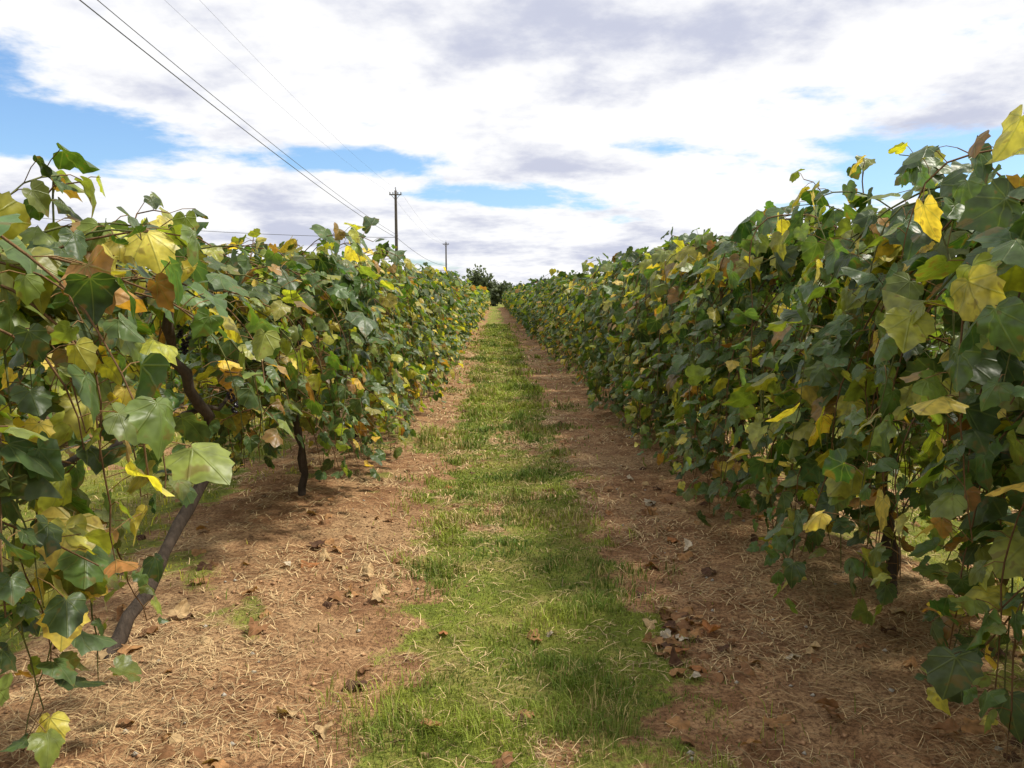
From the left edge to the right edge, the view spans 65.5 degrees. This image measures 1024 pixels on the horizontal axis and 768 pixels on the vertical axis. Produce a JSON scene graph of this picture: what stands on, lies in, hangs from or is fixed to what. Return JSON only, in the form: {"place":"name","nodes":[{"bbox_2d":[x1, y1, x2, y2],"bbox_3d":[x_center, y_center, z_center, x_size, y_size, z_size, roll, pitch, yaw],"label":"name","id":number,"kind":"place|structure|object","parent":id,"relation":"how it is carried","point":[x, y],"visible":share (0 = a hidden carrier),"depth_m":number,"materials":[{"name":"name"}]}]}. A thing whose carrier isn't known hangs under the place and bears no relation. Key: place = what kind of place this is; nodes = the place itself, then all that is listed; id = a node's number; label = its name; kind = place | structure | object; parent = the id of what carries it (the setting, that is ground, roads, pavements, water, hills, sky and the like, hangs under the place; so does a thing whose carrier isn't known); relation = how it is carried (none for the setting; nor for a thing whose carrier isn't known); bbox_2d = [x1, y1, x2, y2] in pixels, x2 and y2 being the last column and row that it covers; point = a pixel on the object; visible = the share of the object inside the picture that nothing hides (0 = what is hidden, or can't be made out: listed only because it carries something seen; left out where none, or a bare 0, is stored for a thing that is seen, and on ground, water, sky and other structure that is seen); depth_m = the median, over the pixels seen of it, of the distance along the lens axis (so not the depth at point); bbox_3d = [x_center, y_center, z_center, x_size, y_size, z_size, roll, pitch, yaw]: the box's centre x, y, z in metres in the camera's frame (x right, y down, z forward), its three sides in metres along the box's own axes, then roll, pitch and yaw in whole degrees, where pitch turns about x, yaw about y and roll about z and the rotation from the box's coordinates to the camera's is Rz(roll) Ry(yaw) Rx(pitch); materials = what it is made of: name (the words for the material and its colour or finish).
{"place":"outdoors","nodes":[
{"label":"outdoors","id":0,"kind":"place"},
{"bbox_2d":[60,268,248,450],"bbox_3d":[-2.480,-4.947,45.889,0.004,0.626,98.400,0,6,-1],"label":"trellis wire","id":1,"kind":"object","parent":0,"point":[173,409],"depth_m":3.12,"materials":[{"name":"grey metal"}]},
{"bbox_2d":[0,302,1023,767],"bbox_3d":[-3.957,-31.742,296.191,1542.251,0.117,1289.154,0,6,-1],"label":"ground","id":2,"kind":"structure","parent":0,"point":[372,644],"depth_m":3.59,"materials":[{"name":"soil"}]},
{"bbox_2d":[0,346,113,445],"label":"grape vine","id":3,"kind":"object","parent":2,"relation":"on","point":[9,420],"visible":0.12,"depth_m":7.12,"materials":[{"name":"green plant"}]},
{"bbox_2d":[13,311,196,419],"bbox_3d":[-4.767,-0.446,9.412,1.934,1.891,3.202,0,6,-1],"label":"grape vine","id":4,"kind":"object","parent":2,"relation":"on","point":[174,371],"depth_m":9.90,"materials":[{"name":"green plant"}]},
{"bbox_2d":[0,191,234,706],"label":"grape vine","id":5,"kind":"object","parent":2,"relation":"on","point":[94,290],"visible":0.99,"depth_m":1.79,"materials":[{"name":"green plant"}]},
{"bbox_2d":[0,143,346,767],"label":"grape vine","id":6,"kind":"object","parent":2,"relation":"on","point":[234,279],"visible":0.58,"depth_m":2.56,"materials":[{"name":"green plant"}]},
{"bbox_2d":[143,319,236,390],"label":"grape vine","id":7,"kind":"object","parent":2,"relation":"on","point":[198,388],"visible":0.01,"depth_m":11.09,"materials":[{"name":"green plant"}]},
{"bbox_2d":[64,216,418,495],"bbox_3d":[-1.556,-0.111,5.623,1.735,2.096,3.281,0,6,-1],"label":"grape vine","id":8,"kind":"object","parent":2,"relation":"on","point":[358,379],"visible":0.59,"depth_m":5.11,"materials":[{"name":"green plant"}]},
{"bbox_2d":[315,313,341,331],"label":"grape vine","id":9,"kind":"object","parent":2,"relation":"on","point":[320,316],"depth_m":19.00,"materials":[{"name":"green plant"}]},
{"bbox_2d":[253,241,438,448],"bbox_3d":[-1.582,-0.358,7.997,1.634,2.057,3.402,0,6,-1],"label":"grape vine","id":10,"kind":"object","parent":2,"relation":"on","point":[407,326],"visible":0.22,"depth_m":7.60,"materials":[{"name":"green plant"}]},
{"bbox_2d":[328,266,456,411],"bbox_3d":[-1.538,-0.565,10.406,1.664,1.945,2.970,0,6,-1],"label":"grape vine","id":11,"kind":"object","parent":2,"relation":"on","point":[434,310],"visible":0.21,"depth_m":10.23,"materials":[{"name":"green plant"}]},
{"bbox_2d":[389,187,401,268],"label":"utility pole","id":12,"kind":"object","parent":2,"relation":"on","point":[395,194],"visible":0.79,"depth_m":65.56,"materials":[{"name":"brown wood"}]},
{"bbox_2d":[43,0,443,264],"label":"power lines","id":13,"kind":"object","parent":12,"relation":"attached to","point":[227,116],"visible":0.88,"depth_m":24.25,"materials":[{"name":"metal"}]},
{"bbox_2d":[366,262,467,391],"bbox_3d":[-1.690,-0.901,12.784,1.927,2.094,3.197,0,6,-1],"label":"grape vine","id":14,"kind":"object","parent":2,"relation":"on","point":[443,292],"visible":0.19,"depth_m":12.27,"materials":[{"name":"green plant"}]},
{"bbox_2d":[396,267,465,369],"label":"grape vine","id":15,"kind":"object","parent":2,"relation":"on","point":[455,284],"visible":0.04,"depth_m":14.43,"materials":[{"name":"green plant"}]},
{"bbox_2d":[443,242,448,271],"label":"utility pole","id":16,"kind":"object","parent":2,"relation":"on","point":[445,244],"visible":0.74,"depth_m":130.15,"materials":[{"name":"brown wood"}]},
{"bbox_2d":[426,273,467,358],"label":"grape vine","id":17,"kind":"object","parent":2,"relation":"on","point":[459,290],"visible":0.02,"depth_m":17.42,"materials":[{"name":"green plant"}]},
{"bbox_2d":[454,286,468,348],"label":"grape vine","id":18,"kind":"object","parent":2,"relation":"on","point":[464,302],"visible":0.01,"depth_m":19.61,"materials":[{"name":"green plant"}]},
{"bbox_2d":[449,272,478,345],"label":"grape vine","id":19,"kind":"object","parent":2,"relation":"on","point":[469,309],"visible":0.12,"depth_m":22.44,"materials":[{"name":"green plant"}]},
{"bbox_2d":[463,289,478,341],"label":"grape vine","id":20,"kind":"object","parent":2,"relation":"on","point":[472,319],"depth_m":25.11,"materials":[{"name":"green plant"}]},
{"bbox_2d":[466,284,481,335],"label":"grape vine","id":21,"kind":"object","parent":2,"relation":"on","point":[478,301],"visible":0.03,"depth_m":26.59,"materials":[{"name":"green plant"}]},
{"bbox_2d":[469,290,485,330],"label":"grape vine","id":22,"kind":"object","parent":2,"relation":"on","point":[482,308],"visible":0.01,"depth_m":32.17,"materials":[{"name":"green plant"}]},
{"bbox_2d":[476,285,490,319],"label":"grape vine","id":23,"kind":"object","parent":2,"relation":"on","point":[485,297],"visible":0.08,"depth_m":45.84,"materials":[{"name":"green plant"}]},
{"bbox_2d":[502,289,507,309],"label":"grape vine","id":24,"kind":"object","parent":2,"relation":"on","point":[506,306],"visible":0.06,"depth_m":73.02,"materials":[{"name":"green plant"}]},
{"bbox_2d":[463,264,552,305],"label":"distant trees","id":25,"kind":"object","parent":2,"relation":"on","point":[495,288],"visible":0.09,"depth_m":102.81,"materials":[{"name":"green plant"}]},
{"bbox_2d":[0,378,1016,767],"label":"soil clods","id":26,"kind":"object","parent":2,"relation":"on","point":[802,742],"visible":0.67,"depth_m":3.38,"materials":[{"name":"brown soil"}]},
{"bbox_2d":[0,348,1023,767],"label":"dry straw","id":27,"kind":"object","parent":2,"relation":"on","point":[370,558],"visible":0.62,"depth_m":3.37,"materials":[{"name":"beige plant"}]},
{"bbox_2d":[507,285,516,317],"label":"grape vine","id":28,"kind":"object","parent":2,"relation":"on","point":[510,293],"visible":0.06,"depth_m":49.41,"materials":[{"name":"green plant"}]},
{"bbox_2d":[510,289,525,325],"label":"grape vine","id":29,"kind":"object","parent":2,"relation":"on","point":[516,300],"visible":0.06,"depth_m":37.00,"materials":[{"name":"green plant"}]},
{"bbox_2d":[512,284,530,323],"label":"grape vine","id":30,"kind":"object","parent":2,"relation":"on","point":[516,294],"visible":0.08,"depth_m":38.61,"materials":[{"name":"green plant"}]},
{"bbox_2d":[517,288,533,327],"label":"grape vine","id":31,"kind":"object","parent":2,"relation":"on","point":[524,298],"visible":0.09,"depth_m":31.89,"materials":[{"name":"green plant"}]},
{"bbox_2d":[516,283,534,326],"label":"grape vine","id":32,"kind":"object","parent":2,"relation":"on","point":[522,289],"visible":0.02,"depth_m":35.02,"materials":[{"name":"green plant"}]},
{"bbox_2d":[518,290,536,333],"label":"grape vine","id":33,"kind":"object","parent":2,"relation":"on","point":[524,313],"visible":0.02,"depth_m":29.78,"materials":[{"name":"green plant"}]},
{"bbox_2d":[519,281,555,336],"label":"grape vine","id":34,"kind":"object","parent":2,"relation":"on","point":[526,320],"visible":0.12,"depth_m":27.08,"materials":[{"name":"green plant"}]},
{"bbox_2d":[52,340,1023,767],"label":"fallen leaves","id":35,"kind":"object","parent":2,"relation":"on","point":[682,622],"visible":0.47,"depth_m":3.42,"materials":[{"name":"brown plant"}]},
{"bbox_2d":[528,294,550,336],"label":"grape vine","id":36,"kind":"object","parent":2,"relation":"on","point":[532,310],"visible":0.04,"depth_m":24.91,"materials":[{"name":"green plant"}]},
{"bbox_2d":[528,274,567,343],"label":"grape vine","id":37,"kind":"object","parent":2,"relation":"on","point":[533,303],"visible":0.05,"depth_m":23.73,"materials":[{"name":"green plant"}]},
{"bbox_2d":[534,280,567,351],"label":"grape vine","id":38,"kind":"object","parent":2,"relation":"on","point":[540,308],"visible":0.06,"depth_m":20.30,"materials":[{"name":"green plant"}]},
{"bbox_2d":[533,269,596,360],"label":"grape vine","id":39,"kind":"object","parent":2,"relation":"on","point":[554,287],"visible":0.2,"depth_m":17.89,"materials":[{"name":"green plant"}]},
{"bbox_2d":[546,270,616,366],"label":"grape vine","id":40,"kind":"object","parent":2,"relation":"on","point":[564,293],"visible":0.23,"depth_m":15.45,"materials":[{"name":"green plant"}]},
{"bbox_2d":[557,273,630,383],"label":"grape vine","id":41,"kind":"object","parent":2,"relation":"on","point":[570,342],"visible":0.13,"depth_m":13.42,"materials":[{"name":"green plant"}]},
{"bbox_2d":[570,246,687,411],"bbox_3d":[1.610,-0.735,10.707,1.764,2.217,4.226,0,6,-1],"label":"grape vine","id":42,"kind":"object","parent":2,"relation":"on","point":[587,349],"visible":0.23,"depth_m":10.54,"materials":[{"name":"green plant"}]},
{"bbox_2d":[587,227,782,453],"bbox_3d":[1.727,-0.485,8.498,1.740,2.214,3.950,0,6,-1],"label":"grape vine","id":43,"kind":"object","parent":2,"relation":"on","point":[621,285],"visible":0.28,"depth_m":8.23,"materials":[{"name":"green plant"}]},
{"bbox_2d":[607,228,875,526],"bbox_3d":[1.750,-0.211,6.194,1.849,2.174,3.995,0,6,-1],"label":"grape vine","id":44,"kind":"object","parent":2,"relation":"on","point":[691,258],"visible":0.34,"depth_m":5.60,"materials":[{"name":"green plant"}]},
{"bbox_2d":[778,287,821,348],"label":"grape vine","id":45,"kind":"object","parent":2,"relation":"on","point":[796,296],"visible":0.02,"depth_m":11.80,"materials":[{"name":"green plant"}]},
{"bbox_2d":[790,286,813,339],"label":"grape vine","id":46,"kind":"object","parent":2,"relation":"on","point":[796,289],"depth_m":12.24,"materials":[{"name":"green plant"}]},
{"bbox_2d":[656,142,1023,767],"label":"grape vine","id":47,"kind":"object","parent":2,"relation":"on","point":[828,381],"visible":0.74,"depth_m":3.21,"materials":[{"name":"green plant"}]},
{"bbox_2d":[805,104,1023,717],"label":"grape vine","id":48,"kind":"object","parent":2,"relation":"on","point":[987,286],"visible":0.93,"depth_m":2.13,"materials":[{"name":"green plant"}]},
{"bbox_2d":[926,292,953,358],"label":"grape vine","id":49,"kind":"object","parent":2,"relation":"on","point":[939,310],"visible":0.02,"depth_m":8.38,"materials":[{"name":"green plant"}]},
{"bbox_2d":[0,322,1023,767],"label":"grass","id":50,"kind":"structure","parent":0,"point":[492,340],"depth_m":4.04,"materials":[{"name":"green plant"}]},
{"bbox_2d":[0,0,1023,285],"label":"sky","id":51,"kind":"structure","parent":0,"point":[529,139],"materials":[{"name":"white"}]}
]}

